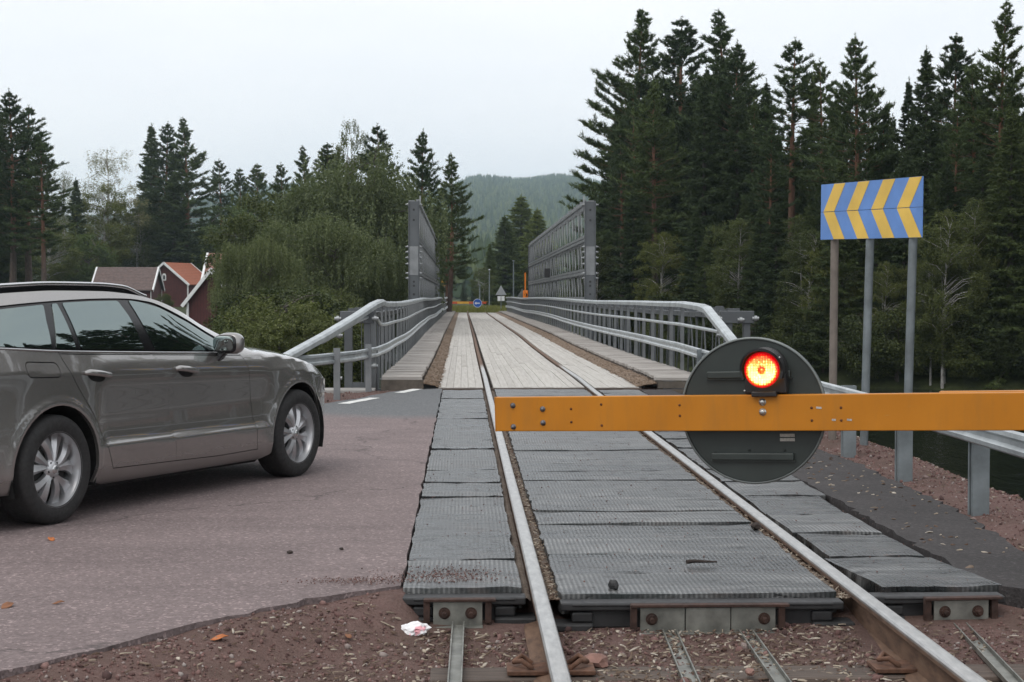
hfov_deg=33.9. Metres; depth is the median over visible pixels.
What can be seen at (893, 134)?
spruce tree
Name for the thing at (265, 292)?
shrub
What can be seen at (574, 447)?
crossing mat
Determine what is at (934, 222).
spruce tree
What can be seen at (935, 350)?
shrub
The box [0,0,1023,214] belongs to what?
sky
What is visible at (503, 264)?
spruce tree
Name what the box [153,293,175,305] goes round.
shrub
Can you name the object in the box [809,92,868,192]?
pine tree
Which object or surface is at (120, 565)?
road
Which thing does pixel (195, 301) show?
wooden house
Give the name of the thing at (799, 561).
flangeway grit
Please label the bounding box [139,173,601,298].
hill forest
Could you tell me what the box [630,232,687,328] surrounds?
birch tree
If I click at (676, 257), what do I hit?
spruce tree
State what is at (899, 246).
spruce tree
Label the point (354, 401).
road marking
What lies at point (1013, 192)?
spruce tree
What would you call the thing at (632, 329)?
shrub
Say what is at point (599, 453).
crossing mat
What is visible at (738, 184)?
spruce tree
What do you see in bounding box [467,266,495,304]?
birch tree
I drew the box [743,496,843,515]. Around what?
crossing mat
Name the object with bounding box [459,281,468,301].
spruce tree
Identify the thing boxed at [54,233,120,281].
bushy tree
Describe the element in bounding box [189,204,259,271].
bushy tree
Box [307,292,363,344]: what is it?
shrub
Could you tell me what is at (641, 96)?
pine tree
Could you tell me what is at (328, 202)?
willow tree
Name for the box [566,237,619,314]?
birch tree
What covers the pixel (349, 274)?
willow tree
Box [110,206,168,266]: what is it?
birch tree
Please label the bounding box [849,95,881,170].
pine tree
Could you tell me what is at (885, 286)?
birch tree
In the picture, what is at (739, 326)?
shrub
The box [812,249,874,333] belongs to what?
birch tree
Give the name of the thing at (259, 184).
pine tree
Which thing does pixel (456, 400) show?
crossing mat
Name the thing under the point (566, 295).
shrub
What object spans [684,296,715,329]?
shrub
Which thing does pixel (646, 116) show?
spruce tree
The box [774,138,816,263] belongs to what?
pine tree
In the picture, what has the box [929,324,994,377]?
shrub
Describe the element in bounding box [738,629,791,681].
steel channel
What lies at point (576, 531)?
crossing mat
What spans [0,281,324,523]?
estate car
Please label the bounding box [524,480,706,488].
crossing mat
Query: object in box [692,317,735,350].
shrub
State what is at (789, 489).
crossing mat
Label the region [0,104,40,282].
spruce tree
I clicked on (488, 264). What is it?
spruce tree
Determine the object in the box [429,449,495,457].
crossing mat
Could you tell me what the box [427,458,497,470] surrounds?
crossing mat
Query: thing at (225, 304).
shrub
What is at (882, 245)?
birch tree
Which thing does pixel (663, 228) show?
birch tree
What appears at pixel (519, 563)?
flangeway grit
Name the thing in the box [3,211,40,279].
birch tree
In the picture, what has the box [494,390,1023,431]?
crossing barrier
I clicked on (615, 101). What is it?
pine tree
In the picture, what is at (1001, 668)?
steel channel
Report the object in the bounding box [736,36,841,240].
pine tree
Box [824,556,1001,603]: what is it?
crossing mat
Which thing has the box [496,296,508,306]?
shrub
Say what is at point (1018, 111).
spruce tree
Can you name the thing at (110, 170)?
birch tree
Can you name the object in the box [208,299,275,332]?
shrub
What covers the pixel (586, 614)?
rubber end beam
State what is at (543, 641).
rail
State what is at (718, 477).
crossing mat
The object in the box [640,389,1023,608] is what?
shoulder
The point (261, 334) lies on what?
shrub
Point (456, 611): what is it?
steel end stop
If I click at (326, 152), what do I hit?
pine tree
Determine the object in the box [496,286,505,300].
warning sign
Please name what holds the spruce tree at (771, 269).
on the ground at (388, 600)
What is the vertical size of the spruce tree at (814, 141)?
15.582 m
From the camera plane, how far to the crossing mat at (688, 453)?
14.85 m
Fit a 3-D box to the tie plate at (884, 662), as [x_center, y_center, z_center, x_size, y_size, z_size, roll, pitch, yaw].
[1.665,1.322,6.954,0.360,0.065,0.170,0,2,-2]
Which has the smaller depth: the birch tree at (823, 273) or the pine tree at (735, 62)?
the birch tree at (823, 273)
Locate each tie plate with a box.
[506,653,595,675]
[867,651,916,672]
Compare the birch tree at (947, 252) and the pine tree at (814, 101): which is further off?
the pine tree at (814, 101)
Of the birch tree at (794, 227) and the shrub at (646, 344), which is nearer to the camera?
the birch tree at (794, 227)
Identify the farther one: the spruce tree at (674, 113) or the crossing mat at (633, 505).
the spruce tree at (674, 113)
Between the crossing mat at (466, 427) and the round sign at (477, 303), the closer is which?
the crossing mat at (466, 427)
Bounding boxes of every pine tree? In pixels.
[0,87,57,282]
[0,104,69,281]
[3,139,79,280]
[39,211,68,273]
[134,121,208,260]
[158,117,222,261]
[202,158,235,249]
[204,214,220,252]
[222,169,255,240]
[233,164,278,220]
[262,164,292,220]
[279,146,318,212]
[306,142,340,182]
[356,123,402,195]
[400,127,452,273]
[434,152,487,311]
[440,222,463,311]
[555,7,693,279]
[596,141,647,299]
[601,96,626,161]
[606,87,651,279]
[611,77,657,183]
[633,16,713,187]
[671,9,779,201]
[688,39,787,275]
[724,95,762,222]
[727,80,754,160]
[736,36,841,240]
[740,123,801,247]
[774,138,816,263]
[783,135,820,215]
[786,160,812,237]
[790,57,850,197]
[794,33,901,240]
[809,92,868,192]
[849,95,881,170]
[860,114,898,245]
[902,33,997,207]
[925,101,977,214]
[929,94,948,163]
[942,59,999,202]
[951,0,1023,211]
[960,82,998,222]
[991,107,1003,155]
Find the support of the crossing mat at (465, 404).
on the ground at (388, 600)
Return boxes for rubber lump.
[608,580,618,588]
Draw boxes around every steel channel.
[447,621,464,681]
[662,629,700,681]
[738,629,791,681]
[954,622,1023,681]
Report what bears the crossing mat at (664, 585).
on the ground at (388, 600)
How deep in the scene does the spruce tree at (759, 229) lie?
78.58 m
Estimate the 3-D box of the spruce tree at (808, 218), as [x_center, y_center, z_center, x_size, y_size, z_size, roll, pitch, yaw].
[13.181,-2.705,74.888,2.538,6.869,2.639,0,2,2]
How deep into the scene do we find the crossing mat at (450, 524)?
10.23 m
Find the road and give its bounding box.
[0,389,441,678]
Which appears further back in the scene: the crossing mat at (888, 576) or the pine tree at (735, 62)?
the pine tree at (735, 62)
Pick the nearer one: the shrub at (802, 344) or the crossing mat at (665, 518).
the crossing mat at (665, 518)
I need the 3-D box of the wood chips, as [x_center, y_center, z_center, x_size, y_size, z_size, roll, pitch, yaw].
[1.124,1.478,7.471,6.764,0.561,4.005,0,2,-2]
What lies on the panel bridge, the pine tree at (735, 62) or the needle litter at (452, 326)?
the needle litter at (452, 326)
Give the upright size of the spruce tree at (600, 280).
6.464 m
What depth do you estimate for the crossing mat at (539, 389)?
24.35 m
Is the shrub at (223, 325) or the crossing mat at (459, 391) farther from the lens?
the shrub at (223, 325)
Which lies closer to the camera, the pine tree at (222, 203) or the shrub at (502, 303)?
the shrub at (502, 303)
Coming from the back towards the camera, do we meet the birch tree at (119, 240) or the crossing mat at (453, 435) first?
the birch tree at (119, 240)
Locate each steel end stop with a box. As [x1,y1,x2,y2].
[423,597,495,628]
[630,603,789,634]
[923,595,1002,620]
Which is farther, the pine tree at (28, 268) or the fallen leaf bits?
the pine tree at (28, 268)
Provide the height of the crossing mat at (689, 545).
0.109 m
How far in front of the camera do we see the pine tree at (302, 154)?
123.21 m
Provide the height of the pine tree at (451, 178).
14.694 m
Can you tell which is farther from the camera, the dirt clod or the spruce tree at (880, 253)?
the spruce tree at (880, 253)
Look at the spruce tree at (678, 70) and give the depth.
132.96 m
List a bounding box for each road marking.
[339,398,375,403]
[395,389,419,392]
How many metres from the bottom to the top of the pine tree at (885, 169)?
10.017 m
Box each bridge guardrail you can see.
[283,297,447,399]
[506,297,1023,516]
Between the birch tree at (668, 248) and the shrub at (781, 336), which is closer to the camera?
the shrub at (781, 336)
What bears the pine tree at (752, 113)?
on the ground at (388, 600)
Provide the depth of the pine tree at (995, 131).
86.09 m
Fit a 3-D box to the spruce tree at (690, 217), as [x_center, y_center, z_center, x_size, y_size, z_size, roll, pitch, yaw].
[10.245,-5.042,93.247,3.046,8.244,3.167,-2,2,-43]
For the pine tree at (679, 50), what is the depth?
109.08 m
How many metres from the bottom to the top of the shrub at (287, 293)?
2.961 m
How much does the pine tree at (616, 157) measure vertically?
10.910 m
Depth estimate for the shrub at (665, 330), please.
87.58 m
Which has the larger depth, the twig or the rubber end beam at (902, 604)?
the twig
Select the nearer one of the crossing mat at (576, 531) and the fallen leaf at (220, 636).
the fallen leaf at (220, 636)
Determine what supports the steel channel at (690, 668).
on the ground at (388, 600)
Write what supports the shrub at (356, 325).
on the ground at (388, 600)
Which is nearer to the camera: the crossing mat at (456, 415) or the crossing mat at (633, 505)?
the crossing mat at (633, 505)
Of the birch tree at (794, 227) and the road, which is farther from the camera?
the birch tree at (794, 227)
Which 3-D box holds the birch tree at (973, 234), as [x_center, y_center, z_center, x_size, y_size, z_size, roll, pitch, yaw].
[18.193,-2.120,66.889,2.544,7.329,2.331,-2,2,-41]
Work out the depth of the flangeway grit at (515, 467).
10.96 m
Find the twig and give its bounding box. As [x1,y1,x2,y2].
[686,559,716,563]
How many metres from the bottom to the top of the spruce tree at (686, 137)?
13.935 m
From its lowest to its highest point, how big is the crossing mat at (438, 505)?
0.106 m
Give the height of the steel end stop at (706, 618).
0.135 m
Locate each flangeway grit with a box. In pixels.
[483,391,530,600]
[491,391,556,598]
[588,391,840,597]
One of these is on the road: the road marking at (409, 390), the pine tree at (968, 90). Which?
the road marking at (409, 390)
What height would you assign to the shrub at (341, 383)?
2.409 m
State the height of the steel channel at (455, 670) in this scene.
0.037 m
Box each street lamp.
[488,269,489,305]
[512,260,514,296]
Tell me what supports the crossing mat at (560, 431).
on the ground at (388, 600)
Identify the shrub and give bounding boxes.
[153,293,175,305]
[203,291,258,329]
[204,289,292,332]
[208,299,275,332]
[212,286,295,330]
[212,308,243,331]
[213,328,234,334]
[216,288,363,348]
[219,297,342,387]
[233,287,363,381]
[238,287,299,308]
[248,289,362,373]
[259,309,356,387]
[262,299,376,363]
[267,315,355,387]
[306,284,363,329]
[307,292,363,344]
[319,299,362,378]
[335,299,363,337]
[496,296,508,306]
[552,279,583,313]
[597,310,645,350]
[613,291,657,331]
[631,323,658,352]
[639,271,697,321]
[640,314,685,348]
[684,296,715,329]
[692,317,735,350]
[710,274,795,323]
[713,316,772,347]
[715,263,796,320]
[760,303,812,359]
[785,308,860,372]
[791,330,826,354]
[802,282,838,301]
[822,312,899,377]
[837,303,950,381]
[862,257,946,301]
[891,325,952,358]
[894,315,978,376]
[927,282,1013,360]
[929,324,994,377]
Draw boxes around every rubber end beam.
[402,593,536,623]
[555,598,854,631]
[869,592,1004,618]
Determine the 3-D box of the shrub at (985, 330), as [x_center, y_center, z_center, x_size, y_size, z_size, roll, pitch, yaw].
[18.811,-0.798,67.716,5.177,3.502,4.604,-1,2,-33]
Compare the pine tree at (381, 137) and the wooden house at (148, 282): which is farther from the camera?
the wooden house at (148, 282)
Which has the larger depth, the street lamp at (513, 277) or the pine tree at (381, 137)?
the street lamp at (513, 277)
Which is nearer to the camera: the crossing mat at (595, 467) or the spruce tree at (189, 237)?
the crossing mat at (595, 467)
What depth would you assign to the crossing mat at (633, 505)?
11.13 m
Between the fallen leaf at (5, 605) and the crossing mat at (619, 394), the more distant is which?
the crossing mat at (619, 394)
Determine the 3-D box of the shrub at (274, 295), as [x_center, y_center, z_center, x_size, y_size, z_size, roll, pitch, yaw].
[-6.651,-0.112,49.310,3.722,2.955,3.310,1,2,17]
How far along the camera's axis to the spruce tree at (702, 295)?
83.62 m
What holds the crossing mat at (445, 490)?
on the ground at (388, 600)
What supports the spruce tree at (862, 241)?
on the ground at (388, 600)
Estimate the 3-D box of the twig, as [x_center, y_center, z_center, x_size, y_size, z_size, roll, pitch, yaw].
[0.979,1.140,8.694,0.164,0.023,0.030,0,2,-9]
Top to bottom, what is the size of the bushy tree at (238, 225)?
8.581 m
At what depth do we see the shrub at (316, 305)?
42.31 m
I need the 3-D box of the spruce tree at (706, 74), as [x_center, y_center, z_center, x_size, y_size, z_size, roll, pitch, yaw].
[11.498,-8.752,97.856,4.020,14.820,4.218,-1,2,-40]
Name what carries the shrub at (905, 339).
on the ground at (388, 600)
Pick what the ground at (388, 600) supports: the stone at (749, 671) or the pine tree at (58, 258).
the pine tree at (58, 258)
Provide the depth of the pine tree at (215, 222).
204.77 m
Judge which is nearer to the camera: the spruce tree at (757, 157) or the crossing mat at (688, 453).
the crossing mat at (688, 453)
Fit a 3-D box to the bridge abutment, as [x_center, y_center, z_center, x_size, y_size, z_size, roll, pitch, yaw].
[0.310,1.608,25.104,7.145,1.850,1.250,0,2,-2]
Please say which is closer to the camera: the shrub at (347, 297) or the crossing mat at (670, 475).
the crossing mat at (670, 475)
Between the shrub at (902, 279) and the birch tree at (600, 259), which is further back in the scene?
the birch tree at (600, 259)
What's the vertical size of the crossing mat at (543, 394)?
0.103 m
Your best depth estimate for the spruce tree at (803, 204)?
83.93 m
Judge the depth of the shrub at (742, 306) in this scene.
79.35 m
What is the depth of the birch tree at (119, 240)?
188.05 m
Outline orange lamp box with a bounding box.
[523,290,527,297]
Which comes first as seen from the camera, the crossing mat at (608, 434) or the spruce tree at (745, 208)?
the crossing mat at (608, 434)
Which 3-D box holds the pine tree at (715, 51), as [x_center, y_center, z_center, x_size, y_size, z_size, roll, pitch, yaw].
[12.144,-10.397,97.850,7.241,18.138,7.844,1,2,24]
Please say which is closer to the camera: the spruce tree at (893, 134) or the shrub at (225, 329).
the shrub at (225, 329)
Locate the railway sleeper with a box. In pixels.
[429,664,1023,681]
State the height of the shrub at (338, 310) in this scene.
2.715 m
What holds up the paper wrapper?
on the ground at (388, 600)
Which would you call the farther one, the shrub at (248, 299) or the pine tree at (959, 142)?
the pine tree at (959, 142)
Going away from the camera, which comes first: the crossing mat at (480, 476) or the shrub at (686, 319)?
the crossing mat at (480, 476)
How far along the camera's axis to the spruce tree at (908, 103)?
80.17 m
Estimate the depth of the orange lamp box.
102.88 m
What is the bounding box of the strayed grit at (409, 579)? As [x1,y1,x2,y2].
[281,414,967,585]
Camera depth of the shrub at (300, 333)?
38.71 m
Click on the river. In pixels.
(945, 452)
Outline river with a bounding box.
[391,348,1023,500]
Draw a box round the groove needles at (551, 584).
[504,434,850,599]
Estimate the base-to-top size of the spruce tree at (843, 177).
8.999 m
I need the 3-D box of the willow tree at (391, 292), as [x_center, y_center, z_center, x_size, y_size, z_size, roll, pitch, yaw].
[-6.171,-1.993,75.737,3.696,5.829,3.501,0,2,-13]
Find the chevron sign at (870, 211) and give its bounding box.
[820,176,923,444]
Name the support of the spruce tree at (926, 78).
on the ground at (388, 600)
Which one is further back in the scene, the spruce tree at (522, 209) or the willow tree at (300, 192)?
the spruce tree at (522, 209)
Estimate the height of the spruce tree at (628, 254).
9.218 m
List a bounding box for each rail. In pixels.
[467,311,571,681]
[485,312,987,681]
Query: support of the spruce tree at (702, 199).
on the ground at (388, 600)
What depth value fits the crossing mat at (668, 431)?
17.12 m
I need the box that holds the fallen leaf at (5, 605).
[1,602,13,608]
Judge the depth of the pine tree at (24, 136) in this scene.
132.73 m
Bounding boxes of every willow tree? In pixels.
[207,233,314,314]
[248,210,396,333]
[249,170,407,290]
[271,141,453,332]
[336,232,407,352]
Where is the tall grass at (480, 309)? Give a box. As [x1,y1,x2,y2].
[452,304,550,313]
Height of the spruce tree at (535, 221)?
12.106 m
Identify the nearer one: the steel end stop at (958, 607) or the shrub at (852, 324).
the steel end stop at (958, 607)
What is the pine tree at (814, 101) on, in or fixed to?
on the ground at (388, 600)
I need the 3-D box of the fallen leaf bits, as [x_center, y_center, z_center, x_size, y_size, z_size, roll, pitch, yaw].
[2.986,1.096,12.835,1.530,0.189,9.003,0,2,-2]
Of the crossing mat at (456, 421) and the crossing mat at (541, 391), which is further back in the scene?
the crossing mat at (541, 391)
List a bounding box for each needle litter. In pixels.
[423,312,458,386]
[496,312,656,386]
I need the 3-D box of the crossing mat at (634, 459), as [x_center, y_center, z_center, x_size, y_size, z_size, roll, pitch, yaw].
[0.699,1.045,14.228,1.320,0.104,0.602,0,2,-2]
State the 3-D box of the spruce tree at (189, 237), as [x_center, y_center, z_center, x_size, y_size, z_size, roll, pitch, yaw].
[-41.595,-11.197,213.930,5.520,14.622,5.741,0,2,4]
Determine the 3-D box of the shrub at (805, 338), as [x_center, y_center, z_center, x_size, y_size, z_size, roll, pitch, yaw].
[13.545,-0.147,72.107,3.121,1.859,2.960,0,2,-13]
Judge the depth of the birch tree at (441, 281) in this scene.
157.39 m
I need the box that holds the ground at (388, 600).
[0,198,1023,681]
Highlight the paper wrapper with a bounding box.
[401,621,431,635]
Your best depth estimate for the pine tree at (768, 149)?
80.86 m
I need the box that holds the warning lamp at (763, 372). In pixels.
[740,347,788,396]
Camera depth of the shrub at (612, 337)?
93.93 m
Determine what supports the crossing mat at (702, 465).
on the ground at (388, 600)
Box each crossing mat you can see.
[403,560,521,607]
[409,534,514,560]
[414,513,510,534]
[417,497,506,515]
[422,483,503,497]
[425,469,499,483]
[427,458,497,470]
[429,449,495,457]
[432,439,494,450]
[433,431,491,439]
[434,424,490,432]
[436,419,488,424]
[437,412,487,418]
[438,407,486,413]
[440,401,485,406]
[441,393,483,398]
[441,399,483,401]
[442,390,482,393]
[495,389,584,389]
[495,390,588,393]
[496,393,591,396]
[507,431,638,435]
[509,432,644,439]
[510,437,649,445]
[512,443,658,451]
[514,450,666,458]
[516,455,674,467]
[519,462,683,471]
[520,470,695,483]
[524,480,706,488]
[525,488,719,503]
[531,499,734,512]
[533,511,750,526]
[538,524,764,543]
[543,536,785,560]
[548,552,809,578]
[554,572,835,613]
[598,389,644,394]
[603,393,646,395]
[652,431,684,432]
[654,432,686,441]
[666,439,692,449]
[677,448,698,459]
[690,458,711,470]
[706,469,799,485]
[725,481,825,499]
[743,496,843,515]
[766,513,881,538]
[797,533,923,558]
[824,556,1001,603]
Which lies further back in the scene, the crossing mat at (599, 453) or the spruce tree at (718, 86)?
the spruce tree at (718, 86)
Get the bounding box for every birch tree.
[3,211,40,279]
[32,217,84,281]
[35,169,97,262]
[66,147,151,252]
[67,184,138,266]
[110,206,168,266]
[326,117,377,181]
[440,257,455,296]
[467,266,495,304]
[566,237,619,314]
[625,196,686,289]
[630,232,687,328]
[702,218,771,333]
[766,214,820,287]
[771,228,826,360]
[796,242,864,346]
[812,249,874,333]
[849,238,899,259]
[862,261,906,343]
[892,262,940,323]
[903,209,990,388]
[915,249,954,385]
[940,197,999,368]
[952,211,1023,319]
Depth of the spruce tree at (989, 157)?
75.42 m
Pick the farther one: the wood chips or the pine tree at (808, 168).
the pine tree at (808, 168)
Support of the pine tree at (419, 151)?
on the ground at (388, 600)
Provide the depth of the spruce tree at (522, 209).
203.78 m
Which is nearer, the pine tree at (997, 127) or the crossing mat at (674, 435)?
the crossing mat at (674, 435)
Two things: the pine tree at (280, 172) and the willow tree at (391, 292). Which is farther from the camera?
the pine tree at (280, 172)
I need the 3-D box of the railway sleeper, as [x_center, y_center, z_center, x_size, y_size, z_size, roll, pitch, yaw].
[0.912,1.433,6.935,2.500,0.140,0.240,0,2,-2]
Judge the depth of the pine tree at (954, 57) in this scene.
77.93 m
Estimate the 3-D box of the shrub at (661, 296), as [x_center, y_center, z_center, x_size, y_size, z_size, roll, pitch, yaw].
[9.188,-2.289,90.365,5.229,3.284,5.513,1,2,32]
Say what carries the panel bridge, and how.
on the bridge abutment
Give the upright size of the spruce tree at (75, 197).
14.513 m
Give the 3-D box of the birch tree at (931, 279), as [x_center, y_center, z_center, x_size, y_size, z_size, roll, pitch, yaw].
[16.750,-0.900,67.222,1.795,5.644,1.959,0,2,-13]
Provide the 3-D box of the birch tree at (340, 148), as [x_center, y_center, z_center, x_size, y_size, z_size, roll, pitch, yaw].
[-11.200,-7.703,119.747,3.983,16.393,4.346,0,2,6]
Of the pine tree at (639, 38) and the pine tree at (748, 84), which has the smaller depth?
the pine tree at (748, 84)
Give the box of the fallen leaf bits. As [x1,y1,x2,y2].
[805,436,1023,567]
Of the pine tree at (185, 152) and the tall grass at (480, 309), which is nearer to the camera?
the tall grass at (480, 309)
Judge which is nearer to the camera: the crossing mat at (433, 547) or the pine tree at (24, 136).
the crossing mat at (433, 547)
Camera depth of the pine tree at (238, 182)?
224.26 m
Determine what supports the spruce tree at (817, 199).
on the ground at (388, 600)
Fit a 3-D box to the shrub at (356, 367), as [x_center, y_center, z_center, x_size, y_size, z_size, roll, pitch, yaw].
[-5.515,0.064,44.347,3.783,3.004,3.364,0,2,3]
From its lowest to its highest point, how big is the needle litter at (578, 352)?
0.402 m
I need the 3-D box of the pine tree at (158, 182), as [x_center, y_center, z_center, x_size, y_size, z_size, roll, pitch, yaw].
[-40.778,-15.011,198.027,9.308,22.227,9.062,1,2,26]
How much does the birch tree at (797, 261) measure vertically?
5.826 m
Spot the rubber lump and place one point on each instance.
(612, 584)
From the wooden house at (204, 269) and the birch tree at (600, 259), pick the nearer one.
the birch tree at (600, 259)
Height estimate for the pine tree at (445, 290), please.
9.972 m
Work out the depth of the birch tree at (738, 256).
80.41 m
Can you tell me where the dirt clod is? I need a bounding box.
[751,522,760,529]
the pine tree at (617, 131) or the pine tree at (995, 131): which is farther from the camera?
the pine tree at (617, 131)
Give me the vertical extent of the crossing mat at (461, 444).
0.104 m
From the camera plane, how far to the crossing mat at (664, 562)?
8.77 m
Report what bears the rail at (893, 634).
on the tie plate at (884, 662)
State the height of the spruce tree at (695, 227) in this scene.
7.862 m
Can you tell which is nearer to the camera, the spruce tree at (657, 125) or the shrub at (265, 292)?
the shrub at (265, 292)
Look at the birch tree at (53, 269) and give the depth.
176.01 m
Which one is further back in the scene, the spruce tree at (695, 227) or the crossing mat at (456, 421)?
the spruce tree at (695, 227)
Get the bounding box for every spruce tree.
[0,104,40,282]
[61,178,94,273]
[123,123,163,265]
[148,172,205,268]
[178,199,200,269]
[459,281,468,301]
[468,275,477,301]
[476,193,540,300]
[478,215,536,304]
[479,245,501,306]
[514,207,561,297]
[540,243,561,308]
[580,242,610,335]
[582,185,618,298]
[594,107,630,285]
[601,188,657,349]
[608,76,692,282]
[623,87,662,295]
[640,102,685,291]
[646,81,674,221]
[659,224,678,288]
[660,93,695,253]
[663,77,729,297]
[673,205,713,352]
[674,66,683,102]
[679,64,720,236]
[679,191,708,294]
[679,240,715,360]
[699,52,733,265]
[701,88,757,279]
[727,197,754,282]
[731,207,785,337]
[733,78,788,290]
[740,199,798,338]
[782,204,819,334]
[794,193,809,250]
[795,156,865,369]
[803,106,820,215]
[811,173,830,273]
[849,180,891,313]
[853,238,890,334]
[872,146,938,339]
[883,102,898,177]
[884,77,919,244]
[890,114,900,166]
[899,45,959,242]
[921,156,967,292]
[922,198,958,312]
[923,171,948,248]
[958,145,1005,287]
[959,107,1023,389]
[980,154,993,221]
[989,139,1022,266]
[994,93,1020,171]
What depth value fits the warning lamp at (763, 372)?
6.92 m
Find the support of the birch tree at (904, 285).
on the ground at (388, 600)
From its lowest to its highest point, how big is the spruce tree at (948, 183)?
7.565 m
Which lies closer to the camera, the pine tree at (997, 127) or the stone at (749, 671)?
the stone at (749, 671)
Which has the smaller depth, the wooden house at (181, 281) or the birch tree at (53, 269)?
the birch tree at (53, 269)
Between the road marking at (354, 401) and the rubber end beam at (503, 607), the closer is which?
the rubber end beam at (503, 607)
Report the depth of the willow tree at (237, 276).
64.97 m
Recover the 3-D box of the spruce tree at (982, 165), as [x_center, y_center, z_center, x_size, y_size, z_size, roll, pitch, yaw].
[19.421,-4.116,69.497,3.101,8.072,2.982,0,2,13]
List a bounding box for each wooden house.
[92,267,164,300]
[158,262,201,306]
[181,268,225,328]
[201,253,222,277]
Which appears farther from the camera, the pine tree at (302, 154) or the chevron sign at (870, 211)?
the pine tree at (302, 154)
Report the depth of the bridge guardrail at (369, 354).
25.17 m
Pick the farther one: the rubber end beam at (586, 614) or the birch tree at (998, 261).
the birch tree at (998, 261)
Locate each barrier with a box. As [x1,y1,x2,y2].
[452,302,485,308]
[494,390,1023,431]
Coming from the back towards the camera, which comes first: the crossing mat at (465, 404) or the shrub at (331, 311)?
the shrub at (331, 311)
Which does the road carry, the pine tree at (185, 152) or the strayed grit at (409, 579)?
the strayed grit at (409, 579)
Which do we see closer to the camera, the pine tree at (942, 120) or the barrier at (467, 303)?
the pine tree at (942, 120)
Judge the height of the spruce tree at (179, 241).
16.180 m
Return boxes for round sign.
[473,299,481,307]
[683,337,824,483]
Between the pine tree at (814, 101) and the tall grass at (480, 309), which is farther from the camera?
the tall grass at (480, 309)
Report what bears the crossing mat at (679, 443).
on the ground at (388, 600)
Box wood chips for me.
[39,600,1023,681]
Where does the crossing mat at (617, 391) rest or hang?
on the ground at (388, 600)
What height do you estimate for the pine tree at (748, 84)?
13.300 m
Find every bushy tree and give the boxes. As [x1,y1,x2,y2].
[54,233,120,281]
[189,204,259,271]
[191,188,298,305]
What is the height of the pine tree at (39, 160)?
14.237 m
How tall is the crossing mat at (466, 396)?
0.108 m
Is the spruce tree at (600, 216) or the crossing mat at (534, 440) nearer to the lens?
the crossing mat at (534, 440)
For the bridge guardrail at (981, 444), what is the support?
attached to the panel bridge
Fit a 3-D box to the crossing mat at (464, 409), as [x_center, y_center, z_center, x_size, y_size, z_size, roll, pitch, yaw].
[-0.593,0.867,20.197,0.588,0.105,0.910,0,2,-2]
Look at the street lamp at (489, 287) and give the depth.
169.87 m
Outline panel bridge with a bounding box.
[334,196,758,393]
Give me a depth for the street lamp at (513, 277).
149.91 m
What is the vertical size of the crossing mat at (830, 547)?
0.107 m
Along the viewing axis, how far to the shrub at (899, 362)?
67.11 m
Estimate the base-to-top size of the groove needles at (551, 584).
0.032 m
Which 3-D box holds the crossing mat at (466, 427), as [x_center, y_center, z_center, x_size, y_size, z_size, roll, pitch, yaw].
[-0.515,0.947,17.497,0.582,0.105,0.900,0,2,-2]
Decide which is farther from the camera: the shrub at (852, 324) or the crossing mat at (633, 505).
the shrub at (852, 324)
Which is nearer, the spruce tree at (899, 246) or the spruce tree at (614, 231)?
the spruce tree at (899, 246)
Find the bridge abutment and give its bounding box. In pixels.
[324,388,375,392]
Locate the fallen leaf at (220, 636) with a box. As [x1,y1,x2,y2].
[210,634,227,639]
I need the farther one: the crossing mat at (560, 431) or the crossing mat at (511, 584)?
the crossing mat at (560, 431)
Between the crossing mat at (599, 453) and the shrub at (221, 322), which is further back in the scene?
the shrub at (221, 322)
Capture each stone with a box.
[585,653,607,667]
[745,668,753,675]
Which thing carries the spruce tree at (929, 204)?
on the ground at (388, 600)
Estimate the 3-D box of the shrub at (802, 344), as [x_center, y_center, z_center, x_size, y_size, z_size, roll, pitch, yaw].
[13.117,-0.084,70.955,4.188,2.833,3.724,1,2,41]
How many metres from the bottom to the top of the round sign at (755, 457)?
0.618 m
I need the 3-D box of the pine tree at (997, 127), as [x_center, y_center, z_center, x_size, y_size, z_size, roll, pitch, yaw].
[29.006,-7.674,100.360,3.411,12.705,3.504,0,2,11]
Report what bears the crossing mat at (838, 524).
on the ground at (388, 600)
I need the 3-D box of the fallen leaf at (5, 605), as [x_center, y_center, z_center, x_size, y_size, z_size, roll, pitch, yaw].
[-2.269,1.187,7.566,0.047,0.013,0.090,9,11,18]
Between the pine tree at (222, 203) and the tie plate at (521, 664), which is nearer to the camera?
the tie plate at (521, 664)
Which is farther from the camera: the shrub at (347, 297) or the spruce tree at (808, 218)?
the spruce tree at (808, 218)
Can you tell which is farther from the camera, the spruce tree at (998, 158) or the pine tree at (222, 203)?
the pine tree at (222, 203)
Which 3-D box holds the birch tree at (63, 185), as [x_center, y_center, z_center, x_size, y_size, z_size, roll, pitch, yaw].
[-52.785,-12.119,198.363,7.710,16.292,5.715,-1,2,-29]
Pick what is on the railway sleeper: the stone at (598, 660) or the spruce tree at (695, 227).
the stone at (598, 660)
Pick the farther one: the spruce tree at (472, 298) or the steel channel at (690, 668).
the spruce tree at (472, 298)
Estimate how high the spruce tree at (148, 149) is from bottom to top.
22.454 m
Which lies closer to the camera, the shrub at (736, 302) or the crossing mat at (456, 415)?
the crossing mat at (456, 415)
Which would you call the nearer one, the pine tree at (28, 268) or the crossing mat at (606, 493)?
the crossing mat at (606, 493)

